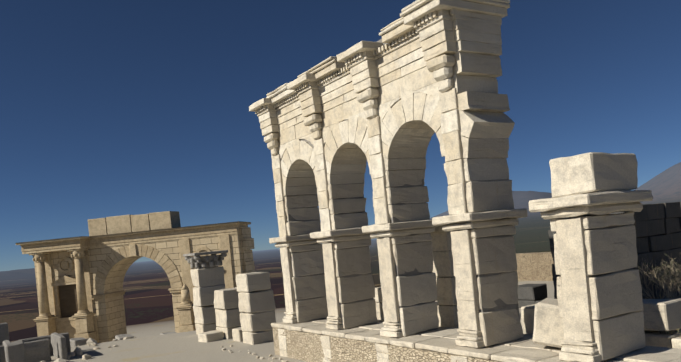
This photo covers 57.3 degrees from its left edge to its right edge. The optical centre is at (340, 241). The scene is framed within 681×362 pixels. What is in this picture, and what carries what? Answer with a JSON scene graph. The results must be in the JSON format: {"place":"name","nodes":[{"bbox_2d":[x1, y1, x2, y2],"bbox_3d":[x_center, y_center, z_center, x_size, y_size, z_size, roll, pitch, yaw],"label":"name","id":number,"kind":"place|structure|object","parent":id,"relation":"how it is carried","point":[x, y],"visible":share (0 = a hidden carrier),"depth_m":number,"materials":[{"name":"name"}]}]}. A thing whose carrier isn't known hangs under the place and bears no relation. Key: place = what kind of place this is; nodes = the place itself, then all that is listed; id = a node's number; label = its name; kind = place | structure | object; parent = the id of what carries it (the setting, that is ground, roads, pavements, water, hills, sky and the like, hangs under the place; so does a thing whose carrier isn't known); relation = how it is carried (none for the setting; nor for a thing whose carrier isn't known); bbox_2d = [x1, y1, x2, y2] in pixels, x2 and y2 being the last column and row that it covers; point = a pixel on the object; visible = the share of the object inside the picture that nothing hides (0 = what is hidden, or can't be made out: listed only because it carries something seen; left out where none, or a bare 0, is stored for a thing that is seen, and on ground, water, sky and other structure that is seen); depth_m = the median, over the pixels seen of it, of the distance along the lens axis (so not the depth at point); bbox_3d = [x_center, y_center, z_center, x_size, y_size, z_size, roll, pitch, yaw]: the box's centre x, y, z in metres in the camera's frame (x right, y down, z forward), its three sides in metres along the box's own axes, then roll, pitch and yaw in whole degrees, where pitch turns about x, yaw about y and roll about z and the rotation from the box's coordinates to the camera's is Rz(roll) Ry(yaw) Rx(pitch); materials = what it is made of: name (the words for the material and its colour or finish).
{"place":"outdoors","nodes":[
{"label":"outdoors","id":0,"kind":"place"},
{"bbox_2d":[0,162,680,361],"bbox_3d":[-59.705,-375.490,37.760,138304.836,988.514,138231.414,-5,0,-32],"label":"terrain","id":1,"kind":"structure","parent":0,"point":[148,307],"depth_m":1548.11,"materials":[{"name":"beige sand"}]},
{"bbox_2d":[0,323,176,361],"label":"pathside blocks","id":2,"kind":"structure","parent":1,"relation":"on","point":[45,348],"depth_m":23.88,"materials":[{"name":"stone"}]},
{"bbox_2d":[34,227,254,342],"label":"arch stones","id":3,"kind":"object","parent":1,"relation":"on","point":[110,315],"depth_m":51.53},
{"bbox_2d":[58,284,77,317],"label":"triumphal arch niches","id":4,"kind":"object","parent":3,"relation":"in","point":[68,301],"visible":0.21,"depth_m":51.88,"materials":[{"name":"brown stone"}]},
{"bbox_2d":[29,248,192,318],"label":"columns","id":5,"kind":"structure","parent":3,"relation":"attached to","point":[77,255],"depth_m":50.69,"materials":[{"name":"beige stone"}]},
{"bbox_2d":[16,211,250,342],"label":"triumphal arch dressings","id":6,"kind":"structure","parent":3,"relation":"attached to","point":[132,231],"depth_m":50.96,"materials":[{"name":"beige stone"}]},
{"bbox_2d":[190,266,240,341],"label":"piers","id":7,"kind":"structure","parent":1,"relation":"on","point":[216,309],"depth_m":27.31,"materials":[{"name":"grey stone"}]},
{"bbox_2d":[183,250,227,268],"bbox_3d":[-6.044,0.822,28.006,1.569,0.720,1.569,-5,0,-32],"label":"corinthian capital","id":8,"kind":"object","parent":7,"relation":"on","point":[212,260],"visible":1,"depth_m":27.46,"materials":[{"name":"stone"}]},
{"bbox_2d":[232,272,275,344],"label":"pier","id":9,"kind":"structure","parent":1,"relation":"on","point":[257,307],"depth_m":23.39,"materials":[{"name":"grey stone"}]},
{"bbox_2d":[40,312,520,361],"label":"loose stones","id":10,"kind":"object","parent":1,"relation":"on","point":[89,341],"visible":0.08,"depth_m":24.02,"materials":[{"name":"grey stone"}]},
{"bbox_2d":[374,225,680,348],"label":"stone blocks","id":11,"kind":"structure","parent":1,"relation":"on","point":[663,316],"depth_m":16.24,"materials":[{"name":"grey stone"}]},
{"bbox_2d":[515,252,554,280],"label":"rubble wall","id":12,"kind":"structure","parent":1,"relation":"on","point":[536,266],"depth_m":38.20,"materials":[{"name":"beige stone"}]},
{"bbox_2d":[517,202,680,307],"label":"dark stone wall","id":13,"kind":"structure","parent":1,"relation":"on","point":[658,232],"depth_m":24.40,"materials":[{"name":"stone"}]},
{"bbox_2d":[635,253,680,298],"bbox_3d":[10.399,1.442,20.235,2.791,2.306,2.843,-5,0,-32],"label":"thorn bush twigs","id":14,"kind":"object","parent":1,"relation":"on","point":[667,281],"visible":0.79,"depth_m":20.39,"materials":[{"name":"brown plant"}]},
{"bbox_2d":[639,258,677,281],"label":"thorn bush leaves","id":15,"kind":"object","parent":14,"relation":"on","point":[665,269],"visible":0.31,"depth_m":22.41,"materials":[{"name":"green plant"}]},
{"bbox_2d":[0,0,680,270],"label":"sky","id":16,"kind":"structure","parent":0,"point":[109,108],"materials":[{"name":"blue"}]},
{"bbox_2d":[272,327,498,361],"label":"rubble stone wall","id":17,"kind":"structure","parent":0,"point":[305,346],"depth_m":16.82,"materials":[{"name":"beige stone"}]},
{"bbox_2d":[271,318,680,361],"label":"stylobate slabs","id":18,"kind":"structure","parent":17,"relation":"on","point":[525,348],"depth_m":13.79,"materials":[{"name":"beige stone"}]},
{"bbox_2d":[269,111,526,347],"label":"pillars","id":19,"kind":"structure","parent":18,"relation":"on","point":[485,149],"depth_m":15.43,"materials":[{"name":"beige stone"}]},
{"bbox_2d":[249,0,509,236],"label":"arcade","id":20,"kind":"object","parent":19,"relation":"on","point":[434,66],"visible":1,"depth_m":15.16,"materials":[{"name":"white stone"}]},
{"bbox_2d":[284,39,519,333],"bbox_3d":[0.778,-1.255,17.055,1.100,7.270,8.920,-5,0,-32],"label":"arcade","id":21,"kind":"object","parent":19,"relation":"attached to","point":[500,304],"visible":0.04,"depth_m":15.50},
{"bbox_2d":[533,298,563,347],"bbox_3d":[4.304,1.603,12.185,0.942,0.855,0.808,5,6,33],"label":"fallen block","id":22,"kind":"object","parent":18,"relation":"on","point":[548,329],"depth_m":11.95,"materials":[{"name":"grey stone"}]},
{"bbox_2d":[529,152,652,361],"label":"stone pillar","id":23,"kind":"structure","parent":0,"point":[599,295],"depth_m":10.86,"materials":[{"name":"grey stone"}]}
]}

